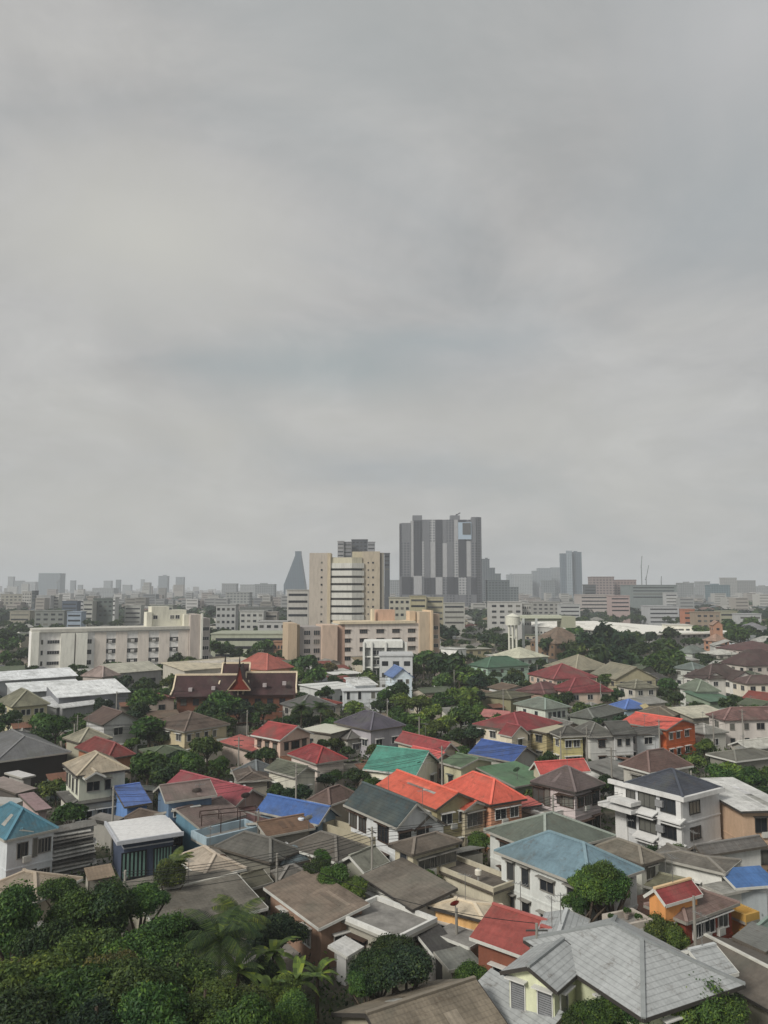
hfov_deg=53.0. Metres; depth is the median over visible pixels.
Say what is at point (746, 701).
house
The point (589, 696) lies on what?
window
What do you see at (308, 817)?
satellite dish
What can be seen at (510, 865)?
window
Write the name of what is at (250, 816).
house
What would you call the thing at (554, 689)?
power cable
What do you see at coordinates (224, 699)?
tree
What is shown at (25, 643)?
distant house
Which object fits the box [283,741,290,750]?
window
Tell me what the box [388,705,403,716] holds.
tree
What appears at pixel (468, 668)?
tree
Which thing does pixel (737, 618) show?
office block
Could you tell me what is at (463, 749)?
tree
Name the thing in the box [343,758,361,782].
lean to
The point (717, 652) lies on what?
house
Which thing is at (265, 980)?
banana plant
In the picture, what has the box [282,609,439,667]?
hospital wing
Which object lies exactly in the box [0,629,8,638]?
tree
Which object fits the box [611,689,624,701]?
tree
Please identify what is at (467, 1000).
house
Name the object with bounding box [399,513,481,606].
striped condominium
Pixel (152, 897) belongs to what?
tree
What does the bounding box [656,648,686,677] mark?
tree
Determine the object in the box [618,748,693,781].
house
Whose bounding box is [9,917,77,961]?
tree
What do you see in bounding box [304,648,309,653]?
window
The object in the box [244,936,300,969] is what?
banana plant
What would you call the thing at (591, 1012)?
tree
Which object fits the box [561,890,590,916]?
tree
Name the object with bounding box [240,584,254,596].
tower
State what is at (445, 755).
house
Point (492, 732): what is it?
window
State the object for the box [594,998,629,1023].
tree
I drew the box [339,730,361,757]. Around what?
house
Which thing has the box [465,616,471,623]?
distant house
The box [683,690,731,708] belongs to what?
house
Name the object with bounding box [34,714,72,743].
tree
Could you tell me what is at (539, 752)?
window
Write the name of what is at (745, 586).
tower
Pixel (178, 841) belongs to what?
window
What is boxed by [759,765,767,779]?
tree
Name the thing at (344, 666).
house
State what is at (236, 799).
house
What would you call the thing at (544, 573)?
tower
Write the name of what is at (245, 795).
satellite dish
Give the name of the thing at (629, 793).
window
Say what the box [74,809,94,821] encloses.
window
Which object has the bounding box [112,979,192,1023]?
tree
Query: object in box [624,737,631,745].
window
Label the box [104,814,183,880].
house
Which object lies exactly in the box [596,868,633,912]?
tree
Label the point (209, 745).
tree
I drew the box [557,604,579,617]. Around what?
office block
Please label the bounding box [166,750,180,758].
tree
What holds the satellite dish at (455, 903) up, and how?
on the house at (461, 938)
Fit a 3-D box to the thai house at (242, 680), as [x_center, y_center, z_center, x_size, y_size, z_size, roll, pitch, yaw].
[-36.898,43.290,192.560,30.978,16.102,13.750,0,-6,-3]
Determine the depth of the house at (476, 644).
342.25 m
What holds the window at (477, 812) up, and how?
in the house at (443, 803)
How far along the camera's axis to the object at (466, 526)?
1002.61 m
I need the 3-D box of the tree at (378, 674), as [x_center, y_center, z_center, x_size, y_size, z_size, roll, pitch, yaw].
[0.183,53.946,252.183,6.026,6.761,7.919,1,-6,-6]
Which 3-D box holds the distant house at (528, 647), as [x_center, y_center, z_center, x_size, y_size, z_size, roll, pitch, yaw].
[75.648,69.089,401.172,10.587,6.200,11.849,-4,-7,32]
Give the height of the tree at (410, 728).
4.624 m
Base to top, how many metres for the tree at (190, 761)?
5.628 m
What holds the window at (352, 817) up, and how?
in the house at (376, 808)
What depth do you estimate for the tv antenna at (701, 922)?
54.63 m
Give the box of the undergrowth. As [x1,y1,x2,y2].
[25,662,767,1023]
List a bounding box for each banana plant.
[216,944,263,984]
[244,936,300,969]
[247,972,284,1003]
[271,955,328,996]
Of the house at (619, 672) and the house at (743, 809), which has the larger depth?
the house at (619, 672)
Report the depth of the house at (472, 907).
67.50 m
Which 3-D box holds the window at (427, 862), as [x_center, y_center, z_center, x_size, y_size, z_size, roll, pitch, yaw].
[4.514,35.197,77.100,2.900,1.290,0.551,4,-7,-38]
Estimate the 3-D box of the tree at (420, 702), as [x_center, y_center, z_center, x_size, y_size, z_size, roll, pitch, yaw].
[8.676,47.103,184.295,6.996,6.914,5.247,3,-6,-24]
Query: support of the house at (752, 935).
on the ground
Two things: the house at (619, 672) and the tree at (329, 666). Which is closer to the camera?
the house at (619, 672)
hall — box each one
[100,661,162,688]
[161,657,245,687]
[187,659,243,672]
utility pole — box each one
[110,786,114,856]
[122,870,127,938]
[234,737,243,766]
[246,710,248,735]
[269,853,284,881]
[294,764,298,798]
[368,827,375,869]
[439,746,444,784]
[455,907,457,934]
[526,923,547,938]
[548,795,557,811]
[558,731,563,758]
[586,727,587,761]
[606,747,615,795]
[657,719,661,747]
[692,896,696,945]
[710,713,715,751]
[741,709,745,739]
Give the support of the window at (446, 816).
in the house at (443, 803)
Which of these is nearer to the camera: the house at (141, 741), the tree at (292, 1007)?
the tree at (292, 1007)
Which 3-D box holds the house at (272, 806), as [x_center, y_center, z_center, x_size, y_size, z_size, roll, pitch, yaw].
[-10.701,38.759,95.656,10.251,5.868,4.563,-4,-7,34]
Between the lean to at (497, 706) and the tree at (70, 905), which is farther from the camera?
the lean to at (497, 706)
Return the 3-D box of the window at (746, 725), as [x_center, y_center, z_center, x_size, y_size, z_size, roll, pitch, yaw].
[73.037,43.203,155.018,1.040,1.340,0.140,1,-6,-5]
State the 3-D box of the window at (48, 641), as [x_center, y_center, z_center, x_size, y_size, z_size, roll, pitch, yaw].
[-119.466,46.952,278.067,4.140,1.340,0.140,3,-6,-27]
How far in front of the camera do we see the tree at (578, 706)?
175.87 m
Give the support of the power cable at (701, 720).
attached to the utility pole at (658, 725)
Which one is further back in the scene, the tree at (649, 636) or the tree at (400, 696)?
the tree at (649, 636)
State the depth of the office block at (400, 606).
426.90 m
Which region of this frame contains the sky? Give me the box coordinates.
[0,0,767,589]
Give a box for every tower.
[7,577,14,591]
[14,581,24,593]
[23,582,37,590]
[38,573,65,594]
[70,580,76,592]
[92,588,118,596]
[103,581,112,587]
[116,580,120,591]
[122,585,132,593]
[140,579,144,590]
[158,575,169,591]
[176,577,184,584]
[222,583,238,593]
[225,592,252,604]
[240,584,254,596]
[255,583,276,597]
[284,551,306,593]
[309,551,383,624]
[390,580,398,596]
[482,558,489,601]
[485,580,509,606]
[489,568,494,579]
[495,574,500,579]
[505,613,519,649]
[506,574,513,586]
[509,587,518,600]
[512,574,532,595]
[531,571,538,596]
[536,568,551,585]
[541,580,555,599]
[550,567,559,595]
[559,553,566,592]
[566,551,572,597]
[572,551,581,595]
[588,577,613,594]
[614,580,635,594]
[676,582,694,596]
[694,581,709,597]
[705,584,729,600]
[719,578,736,594]
[737,580,755,592]
[756,585,767,593]
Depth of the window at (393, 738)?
148.95 m
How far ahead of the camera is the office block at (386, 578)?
637.60 m
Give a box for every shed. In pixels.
[0,667,77,696]
[5,679,77,696]
[44,678,129,709]
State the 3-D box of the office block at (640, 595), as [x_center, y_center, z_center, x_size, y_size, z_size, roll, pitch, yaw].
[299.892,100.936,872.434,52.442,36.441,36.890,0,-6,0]
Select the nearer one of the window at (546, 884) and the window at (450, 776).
the window at (546, 884)
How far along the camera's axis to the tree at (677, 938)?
61.90 m
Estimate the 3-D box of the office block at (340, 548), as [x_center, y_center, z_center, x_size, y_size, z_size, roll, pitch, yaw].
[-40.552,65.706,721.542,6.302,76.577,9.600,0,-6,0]
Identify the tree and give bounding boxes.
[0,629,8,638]
[0,635,20,650]
[0,650,13,664]
[0,702,4,713]
[0,709,23,729]
[0,722,5,731]
[0,879,43,962]
[0,950,75,991]
[0,980,59,1023]
[1,948,21,961]
[4,629,25,642]
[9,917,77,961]
[11,648,28,659]
[27,712,49,728]
[28,727,54,741]
[28,958,111,1020]
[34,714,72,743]
[36,874,80,906]
[37,777,65,806]
[40,887,98,930]
[48,924,120,969]
[49,802,88,823]
[53,993,126,1023]
[56,729,77,743]
[60,783,66,790]
[69,712,89,728]
[74,875,140,939]
[78,720,85,727]
[82,947,142,966]
[87,953,164,1018]
[93,697,114,710]
[99,924,177,968]
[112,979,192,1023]
[113,674,132,686]
[123,737,139,750]
[125,710,141,717]
[126,688,165,716]
[127,879,171,930]
[128,681,147,693]
[129,701,151,715]
[129,715,165,747]
[129,750,170,784]
[140,909,192,962]
[147,729,169,745]
[147,759,182,785]
[152,859,187,889]
[153,948,219,995]
[156,687,167,693]
[156,846,194,871]
[159,673,174,688]
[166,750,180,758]
[167,652,183,661]
[170,750,191,770]
[176,752,205,771]
[176,904,266,981]
[176,915,215,997]
[181,656,197,660]
[184,975,247,1023]
[189,735,223,771]
[193,699,227,716]
[202,690,242,709]
[208,755,229,778]
[209,627,218,651]
[209,640,234,655]
[209,894,271,985]
[209,992,283,1023]
[212,712,237,726]
[215,975,277,1011]
[224,720,231,733]
[227,700,255,722]
[228,647,243,657]
[238,955,279,984]
[244,910,310,964]
[245,709,260,728]
[251,638,273,652]
[253,701,279,724]
[253,746,276,762]
[265,972,304,1022]
[266,782,284,794]
[274,715,296,724]
[275,987,317,1023]
[281,784,312,799]
[289,654,317,671]
[289,667,303,679]
[290,700,312,727]
[290,704,314,727]
[296,665,305,680]
[298,678,316,688]
[301,666,326,682]
[301,957,338,1023]
[302,856,332,873]
[309,849,334,866]
[310,701,330,723]
[315,774,338,787]
[316,861,349,885]
[321,709,335,719]
[321,717,339,724]
[322,662,337,671]
[325,769,341,784]
[327,737,344,751]
[341,768,369,788]
[342,874,368,897]
[343,700,365,714]
[346,969,382,1004]
[347,946,399,999]
[359,671,377,682]
[363,776,378,784]
[364,743,380,755]
[369,932,414,993]
[370,698,391,713]
[376,688,393,713]
[377,666,379,679]
[377,942,435,992]
[385,681,409,694]
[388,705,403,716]
[389,692,414,711]
[393,712,409,723]
[402,724,418,732]
[406,712,429,727]
[408,694,431,713]
[412,649,435,679]
[413,662,425,688]
[416,725,436,736]
[419,704,442,720]
[421,719,444,732]
[422,651,447,676]
[429,650,466,672]
[431,672,453,686]
[431,692,455,706]
[437,715,458,733]
[440,623,459,640]
[443,687,466,705]
[446,664,470,687]
[447,700,476,728]
[448,728,471,744]
[452,958,487,978]
[455,745,469,753]
[456,671,479,686]
[458,693,482,706]
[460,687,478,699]
[461,709,485,724]
[464,722,485,745]
[466,666,485,672]
[466,674,490,688]
[466,685,485,699]
[467,830,489,851]
[472,704,486,713]
[473,655,484,661]
[477,634,490,643]
[487,635,503,652]
[502,638,514,644]
[503,672,522,683]
[506,668,525,684]
[523,789,532,797]
[528,666,543,671]
[538,636,552,650]
[542,694,561,702]
[550,692,566,703]
[557,648,578,659]
[559,691,575,704]
[560,1001,586,1023]
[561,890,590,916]
[565,639,586,655]
[566,625,584,634]
[566,867,612,921]
[570,701,591,713]
[572,994,622,1023]
[574,631,608,652]
[581,859,618,920]
[585,643,612,662]
[591,717,609,723]
[593,621,619,642]
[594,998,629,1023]
[596,673,611,685]
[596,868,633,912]
[598,773,614,798]
[605,644,632,664]
[608,628,636,647]
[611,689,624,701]
[612,713,627,720]
[618,1007,668,1023]
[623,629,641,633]
[623,642,654,654]
[623,650,643,663]
[634,632,646,642]
[639,653,673,672]
[642,631,657,653]
[643,911,678,942]
[644,844,657,850]
[651,637,683,652]
[653,659,676,675]
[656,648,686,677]
[657,677,679,690]
[659,626,681,637]
[664,922,690,949]
[667,692,685,706]
[670,658,686,665]
[671,986,699,1023]
[686,754,707,773]
[688,971,729,1023]
[692,624,709,631]
[693,738,717,759]
[704,762,732,777]
[704,993,751,1023]
[718,761,741,772]
[721,619,741,630]
[724,627,749,642]
[731,765,767,786]
[740,616,763,625]
[743,625,761,635]
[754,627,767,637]
[755,785,767,793]
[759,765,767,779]
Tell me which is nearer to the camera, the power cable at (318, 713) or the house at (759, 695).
the power cable at (318, 713)
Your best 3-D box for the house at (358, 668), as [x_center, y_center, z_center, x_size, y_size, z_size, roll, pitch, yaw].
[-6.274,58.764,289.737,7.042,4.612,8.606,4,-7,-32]
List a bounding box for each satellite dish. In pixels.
[192,788,201,792]
[241,792,249,805]
[304,813,312,829]
[450,897,458,907]
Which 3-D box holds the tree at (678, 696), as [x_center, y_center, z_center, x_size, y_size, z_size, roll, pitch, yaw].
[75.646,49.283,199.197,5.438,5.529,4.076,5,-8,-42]
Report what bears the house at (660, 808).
on the ground
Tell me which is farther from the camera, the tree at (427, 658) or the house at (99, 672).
the tree at (427, 658)
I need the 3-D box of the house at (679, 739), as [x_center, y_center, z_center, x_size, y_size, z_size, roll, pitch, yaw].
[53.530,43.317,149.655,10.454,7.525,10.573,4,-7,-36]
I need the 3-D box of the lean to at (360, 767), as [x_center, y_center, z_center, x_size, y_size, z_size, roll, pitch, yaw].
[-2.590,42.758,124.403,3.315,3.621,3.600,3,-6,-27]
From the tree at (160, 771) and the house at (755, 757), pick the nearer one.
the tree at (160, 771)
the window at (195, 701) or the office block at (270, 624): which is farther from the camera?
the office block at (270, 624)
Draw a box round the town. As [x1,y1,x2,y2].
[0,582,767,612]
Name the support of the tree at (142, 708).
on the ground
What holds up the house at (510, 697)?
on the ground
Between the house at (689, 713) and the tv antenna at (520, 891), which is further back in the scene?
the house at (689, 713)
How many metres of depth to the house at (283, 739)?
137.60 m
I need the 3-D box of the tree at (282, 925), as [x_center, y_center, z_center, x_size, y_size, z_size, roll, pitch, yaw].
[-8.811,36.115,63.907,5.423,4.841,4.545,-1,-6,7]
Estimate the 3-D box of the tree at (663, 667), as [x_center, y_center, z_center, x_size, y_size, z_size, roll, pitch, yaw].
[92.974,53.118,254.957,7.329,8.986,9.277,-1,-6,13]
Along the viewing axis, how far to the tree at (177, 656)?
293.98 m
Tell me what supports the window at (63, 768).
in the house at (93, 777)
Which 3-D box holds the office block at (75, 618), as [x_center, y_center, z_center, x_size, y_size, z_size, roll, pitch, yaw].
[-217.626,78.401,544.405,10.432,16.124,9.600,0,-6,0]
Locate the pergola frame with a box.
[199,805,258,832]
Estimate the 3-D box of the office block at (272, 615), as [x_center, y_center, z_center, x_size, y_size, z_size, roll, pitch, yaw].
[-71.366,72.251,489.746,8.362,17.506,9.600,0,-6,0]
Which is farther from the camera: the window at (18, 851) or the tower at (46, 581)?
the tower at (46, 581)
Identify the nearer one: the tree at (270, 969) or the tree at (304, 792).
the tree at (270, 969)
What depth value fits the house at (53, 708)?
185.85 m
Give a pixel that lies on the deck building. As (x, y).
(372, 648)
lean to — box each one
[11,722,31,730]
[46,772,65,801]
[59,730,70,748]
[84,863,114,891]
[119,702,130,712]
[125,771,135,783]
[142,785,155,809]
[205,749,221,761]
[235,722,248,734]
[240,714,259,726]
[279,756,291,760]
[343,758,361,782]
[354,762,366,787]
[449,741,462,752]
[456,845,484,863]
[462,737,475,749]
[487,703,504,709]
[487,845,489,866]
[615,756,628,761]
[637,893,649,915]
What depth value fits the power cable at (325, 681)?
206.56 m
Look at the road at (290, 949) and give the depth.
67.80 m
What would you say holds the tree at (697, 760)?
on the ground
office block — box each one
[1,594,21,607]
[9,610,34,625]
[22,591,31,607]
[31,591,38,608]
[34,610,72,627]
[36,595,54,608]
[54,595,62,608]
[62,601,80,610]
[67,611,86,626]
[77,598,87,610]
[83,601,96,626]
[93,598,112,625]
[112,597,119,625]
[124,605,144,625]
[150,605,177,609]
[210,630,282,657]
[216,604,238,629]
[239,607,275,621]
[239,610,266,629]
[257,620,289,629]
[266,611,279,619]
[273,640,282,652]
[287,590,308,625]
[337,541,344,556]
[344,542,351,556]
[351,539,367,551]
[367,542,374,550]
[379,651,412,693]
[384,553,389,608]
[388,597,409,619]
[409,596,425,610]
[426,597,443,623]
[443,602,464,636]
[486,601,522,639]
[522,603,530,633]
[528,601,559,621]
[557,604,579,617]
[574,594,612,611]
[582,584,595,593]
[606,595,629,622]
[620,585,676,608]
[641,605,679,625]
[662,592,676,604]
[679,609,694,623]
[689,611,720,626]
[714,610,737,622]
[731,613,761,623]
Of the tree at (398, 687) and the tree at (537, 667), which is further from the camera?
the tree at (537, 667)
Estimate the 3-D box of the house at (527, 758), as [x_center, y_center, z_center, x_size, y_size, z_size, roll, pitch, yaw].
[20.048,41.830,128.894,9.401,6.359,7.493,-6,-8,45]
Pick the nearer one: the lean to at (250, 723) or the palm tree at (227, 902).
the palm tree at (227, 902)
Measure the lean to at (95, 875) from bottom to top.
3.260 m
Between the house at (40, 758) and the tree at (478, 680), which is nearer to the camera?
the house at (40, 758)
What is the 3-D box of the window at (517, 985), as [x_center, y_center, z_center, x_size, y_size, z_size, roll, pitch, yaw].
[8.840,32.483,51.435,1.500,2.390,0.550,-5,-7,39]
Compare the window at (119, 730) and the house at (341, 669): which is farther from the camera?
the house at (341, 669)
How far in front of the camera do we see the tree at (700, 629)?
428.93 m
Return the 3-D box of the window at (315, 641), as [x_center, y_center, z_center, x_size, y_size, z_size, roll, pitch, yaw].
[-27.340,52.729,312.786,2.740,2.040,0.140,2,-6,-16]
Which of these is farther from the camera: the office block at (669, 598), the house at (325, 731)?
the office block at (669, 598)
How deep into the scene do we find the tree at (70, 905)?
58.57 m
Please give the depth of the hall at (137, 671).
244.08 m
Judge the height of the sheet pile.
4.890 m
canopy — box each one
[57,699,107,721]
[327,671,360,676]
[518,615,575,651]
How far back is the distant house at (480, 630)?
530.76 m
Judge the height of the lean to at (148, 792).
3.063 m
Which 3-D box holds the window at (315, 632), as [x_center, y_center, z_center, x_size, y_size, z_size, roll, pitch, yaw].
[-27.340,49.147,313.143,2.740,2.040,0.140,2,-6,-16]
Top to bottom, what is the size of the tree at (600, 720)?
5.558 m
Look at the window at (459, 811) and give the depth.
92.61 m
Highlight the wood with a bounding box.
[0,591,767,623]
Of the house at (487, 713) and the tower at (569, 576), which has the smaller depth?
the house at (487, 713)
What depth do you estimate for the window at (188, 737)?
143.91 m
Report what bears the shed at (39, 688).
on the ground
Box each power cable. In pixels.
[75,711,246,734]
[79,715,207,736]
[115,765,297,801]
[117,690,198,699]
[126,828,374,890]
[246,700,388,719]
[281,855,532,922]
[295,747,442,777]
[298,677,358,689]
[365,671,452,682]
[369,797,556,846]
[386,690,502,705]
[440,733,562,758]
[453,665,536,676]
[504,682,599,696]
[549,772,695,811]
[561,721,660,742]
[602,675,684,688]
[660,710,744,729]
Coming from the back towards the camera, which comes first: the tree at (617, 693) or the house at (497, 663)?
the house at (497, 663)
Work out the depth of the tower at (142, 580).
2887.62 m
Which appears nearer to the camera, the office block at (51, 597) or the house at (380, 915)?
the house at (380, 915)
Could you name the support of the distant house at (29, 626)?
on the ground
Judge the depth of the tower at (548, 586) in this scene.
1493.02 m
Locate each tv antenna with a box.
[185,858,193,882]
[253,812,261,833]
[459,873,471,899]
[512,881,527,910]
[546,895,558,920]
[555,893,568,918]
[668,854,679,881]
[693,911,708,945]
[760,888,767,909]
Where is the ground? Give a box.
[0,590,767,1023]
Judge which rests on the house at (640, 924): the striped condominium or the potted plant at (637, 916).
the potted plant at (637, 916)
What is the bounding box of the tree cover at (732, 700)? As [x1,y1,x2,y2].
[0,606,767,880]
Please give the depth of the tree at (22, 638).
411.02 m
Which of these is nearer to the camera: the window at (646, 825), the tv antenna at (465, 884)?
the tv antenna at (465, 884)
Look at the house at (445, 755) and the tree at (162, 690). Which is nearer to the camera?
the house at (445, 755)
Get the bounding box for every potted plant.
[623,907,631,919]
[634,912,642,920]
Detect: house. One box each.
[0,665,24,670]
[0,688,50,730]
[0,729,71,787]
[0,776,36,805]
[0,797,22,805]
[0,801,58,878]
[0,868,82,929]
[4,770,35,785]
[18,624,33,633]
[18,633,28,646]
[18,657,27,663]
[18,792,51,818]
[41,696,59,714]
[56,750,129,828]
[62,727,112,760]
[74,736,135,772]
[80,665,120,679]
[83,706,137,753]
[88,812,123,847]
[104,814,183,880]
[111,782,152,816]
[123,868,268,964]
[124,808,161,819]
[138,739,146,744]
[138,745,189,767]
[146,709,178,718]
[149,693,175,710]
[151,710,229,757]
[153,778,245,852]
[166,770,265,808]
[169,653,299,719]
[182,845,246,874]
[191,819,259,847]
[209,656,226,658]
[214,830,300,895]
[218,721,313,767]
[230,759,269,788]
[230,766,271,797]
[239,867,273,913]
[240,807,267,821]
[241,653,293,670]
[246,813,315,843]
[255,793,341,834]
[263,870,369,969]
[264,758,319,799]
[270,863,302,880]
[279,845,309,866]
[280,694,337,727]
[287,743,347,793]
[289,830,367,865]
[298,681,350,708]
[303,723,350,753]
[306,784,353,822]
[310,661,330,668]
[319,658,341,664]
[321,698,342,715]
[323,819,375,845]
[326,665,350,675]
[326,675,348,682]
[328,936,363,985]
[331,975,507,1023]
[333,668,351,671]
[334,710,405,756]
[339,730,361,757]
[340,676,389,711]
[341,895,437,983]
[342,844,389,899]
[343,781,447,861]
[351,657,362,670]
[355,665,362,672]
[359,857,457,916]
[362,745,439,782]
[375,769,487,852]
[384,664,413,697]
[388,831,462,877]
[394,731,458,755]
[408,695,451,713]
[411,686,449,696]
[411,745,450,784]
[415,924,456,981]
[428,893,502,930]
[433,946,478,978]
[439,752,495,783]
[439,855,514,906]
[440,637,459,646]
[441,646,491,663]
[441,923,477,956]
[442,706,467,729]
[443,771,542,851]
[456,637,471,645]
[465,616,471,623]
[465,624,485,634]
[466,642,495,653]
[467,657,486,666]
[468,655,529,684]
[468,738,539,766]
[469,902,551,977]
[472,711,562,748]
[476,761,535,794]
[478,907,745,1023]
[480,689,533,712]
[480,709,510,718]
[483,811,615,870]
[488,682,522,690]
[492,647,549,672]
[494,830,644,921]
[513,696,570,719]
[515,681,557,697]
[522,807,563,817]
[525,634,541,638]
[525,638,531,649]
[527,663,597,684]
[529,758,590,777]
[529,765,605,828]
[530,627,587,658]
[531,725,562,760]
[542,654,604,672]
[550,717,577,726]
[550,725,585,759]
[553,677,613,711]
[567,704,626,724]
[574,720,616,760]
[586,758,623,796]
[590,617,603,620]
[590,661,657,689]
[594,837,665,894]
[598,768,724,848]
[600,720,636,759]
[602,908,652,930]
[609,699,642,715]
[616,679,658,699]
[617,696,667,705]
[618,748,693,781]
[623,711,698,756]
[631,664,654,672]
[632,726,662,755]
[634,705,679,717]
[637,871,693,891]
[643,877,739,949]
[650,673,668,693]
[655,842,741,890]
[662,624,692,630]
[667,705,718,723]
[671,662,704,685]
[677,678,720,705]
[679,645,705,662]
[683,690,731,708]
[683,933,767,1023]
[684,663,750,695]
[685,656,698,662]
[687,834,767,866]
[695,723,728,751]
[700,649,737,665]
[701,777,767,872]
[702,880,752,903]
[703,620,728,650]
[705,706,767,748]
[705,747,767,769]
[709,639,735,650]
[714,641,767,652]
[720,649,767,674]
[721,865,767,919]
[727,737,767,750]
[728,675,767,698]
[729,635,755,644]
[731,903,759,935]
[731,921,767,954]
[737,698,767,706]
[741,622,766,631]
[742,690,767,700]
[746,670,763,674]
[749,636,767,642]
[756,915,767,927]
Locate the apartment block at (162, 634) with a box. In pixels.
[28,606,209,672]
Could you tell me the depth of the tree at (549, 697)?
184.40 m
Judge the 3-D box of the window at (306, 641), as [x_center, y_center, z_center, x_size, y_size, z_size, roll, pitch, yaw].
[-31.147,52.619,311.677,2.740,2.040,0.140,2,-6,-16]
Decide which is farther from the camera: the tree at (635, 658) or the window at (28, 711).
the tree at (635, 658)
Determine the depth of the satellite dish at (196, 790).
94.80 m
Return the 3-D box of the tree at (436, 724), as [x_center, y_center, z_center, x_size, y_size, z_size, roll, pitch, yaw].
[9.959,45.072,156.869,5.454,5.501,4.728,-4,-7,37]
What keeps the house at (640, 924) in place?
on the ground
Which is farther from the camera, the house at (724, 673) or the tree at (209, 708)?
the house at (724, 673)
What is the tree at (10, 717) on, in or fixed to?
on the road
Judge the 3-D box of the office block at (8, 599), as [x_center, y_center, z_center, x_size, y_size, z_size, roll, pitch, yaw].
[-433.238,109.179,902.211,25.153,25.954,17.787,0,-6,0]
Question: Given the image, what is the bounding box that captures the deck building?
[363,639,406,681]
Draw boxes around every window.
[16,843,20,859]
[20,842,24,858]
[24,841,28,855]
[26,709,30,714]
[32,837,37,857]
[38,838,41,853]
[40,837,44,852]
[44,837,47,852]
[46,661,58,664]
[47,640,59,643]
[47,650,58,654]
[47,836,51,851]
[63,768,68,785]
[65,770,70,788]
[68,772,73,791]
[72,776,78,794]
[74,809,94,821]
[85,781,99,791]
[95,806,115,813]
[103,777,112,789]
[113,726,124,735]
[121,849,146,880]
[153,845,172,874]
[158,704,164,709]
[174,732,181,741]
[174,836,182,845]
[180,699,186,705]
[187,733,193,741]
[193,699,198,705]
[212,729,217,736]
[256,738,261,747]
[267,698,272,703]
[271,741,277,750]
[275,905,288,914]
[279,698,285,704]
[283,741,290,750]
[291,739,301,748]
[300,922,311,948]
[301,737,307,746]
[304,630,310,635]
[304,639,309,644]
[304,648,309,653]
[313,630,319,634]
[313,639,319,643]
[313,648,319,652]
[332,929,350,941]
[344,629,350,633]
[344,656,350,660]
[345,809,356,828]
[351,742,361,750]
[355,813,366,832]
[360,629,366,633]
[361,737,367,746]
[373,821,388,844]
[376,629,383,632]
[376,738,383,744]
[382,661,387,665]
[391,735,398,743]
[392,629,399,632]
[397,829,414,839]
[400,852,407,859]
[404,661,409,665]
[407,628,415,632]
[415,825,432,834]
[416,854,440,869]
[429,772,436,781]
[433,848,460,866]
[437,920,449,926]
[440,811,455,825]
[446,773,452,781]
[457,808,472,822]
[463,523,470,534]
[466,809,485,827]
[487,961,506,975]
[489,729,495,738]
[494,806,509,820]
[495,838,509,846]
[502,858,514,881]
[504,974,527,1010]
[507,892,516,907]
[509,804,521,817]
[516,864,529,888]
[517,737,523,744]
[517,897,531,912]
[529,784,544,802]
[531,984,553,1017]
[533,733,541,742]
[533,749,542,757]
[535,874,555,895]
[535,909,544,916]
[541,786,550,805]
[553,737,558,746]
[553,793,562,803]
[556,792,574,808]
[559,984,575,1011]
[561,882,573,892]
[564,739,573,747]
[573,738,580,746]
[576,794,587,807]
[585,792,594,805]
[585,817,595,824]
[587,694,592,699]
[591,787,602,805]
[592,813,603,828]
[597,739,606,747]
[617,738,622,745]
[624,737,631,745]
[626,789,635,799]
[626,814,635,828]
[629,772,641,778]
[638,791,655,809]
[639,817,656,834]
[643,736,654,744]
[645,863,659,880]
[660,797,675,814]
[660,1013,687,1023]
[661,823,676,840]
[668,731,674,739]
[676,730,682,738]
[676,746,683,754]
[684,728,690,736]
[684,744,690,752]
[689,799,700,815]
[690,825,701,840]
[692,919,709,940]
[693,880,701,886]
[704,914,720,932]
[712,738,718,745]
[717,909,733,927]
[730,723,734,729]
[744,723,748,729]
[753,816,767,832]
[756,723,764,729]
[760,848,767,864]
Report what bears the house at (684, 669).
on the ground
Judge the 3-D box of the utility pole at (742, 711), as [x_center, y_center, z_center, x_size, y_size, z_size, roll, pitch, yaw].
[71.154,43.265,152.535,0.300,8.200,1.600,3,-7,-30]
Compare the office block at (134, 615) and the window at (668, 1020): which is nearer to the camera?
the window at (668, 1020)
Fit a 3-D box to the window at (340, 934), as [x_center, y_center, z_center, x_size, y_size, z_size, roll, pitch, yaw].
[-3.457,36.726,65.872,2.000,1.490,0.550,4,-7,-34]
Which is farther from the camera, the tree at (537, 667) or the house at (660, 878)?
the tree at (537, 667)
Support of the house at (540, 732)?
on the ground
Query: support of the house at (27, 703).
on the ground
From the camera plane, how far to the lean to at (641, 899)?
71.55 m
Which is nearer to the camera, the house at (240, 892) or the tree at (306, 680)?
the house at (240, 892)
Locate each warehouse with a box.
[531,621,726,647]
[531,622,640,633]
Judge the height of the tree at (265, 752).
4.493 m
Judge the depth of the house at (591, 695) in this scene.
200.36 m
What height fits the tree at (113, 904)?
9.180 m
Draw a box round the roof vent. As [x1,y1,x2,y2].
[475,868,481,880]
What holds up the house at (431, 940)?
on the ground
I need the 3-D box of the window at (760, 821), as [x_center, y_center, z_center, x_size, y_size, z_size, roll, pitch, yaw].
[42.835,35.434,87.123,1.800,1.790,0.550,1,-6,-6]
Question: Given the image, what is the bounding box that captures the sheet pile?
[52,819,97,875]
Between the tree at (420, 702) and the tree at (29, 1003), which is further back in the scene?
the tree at (420, 702)
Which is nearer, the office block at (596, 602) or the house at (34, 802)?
the house at (34, 802)
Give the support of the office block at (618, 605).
on the ground
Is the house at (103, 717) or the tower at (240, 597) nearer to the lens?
the house at (103, 717)
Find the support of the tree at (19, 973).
on the ground
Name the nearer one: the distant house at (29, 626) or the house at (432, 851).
the house at (432, 851)
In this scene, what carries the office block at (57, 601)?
on the ground

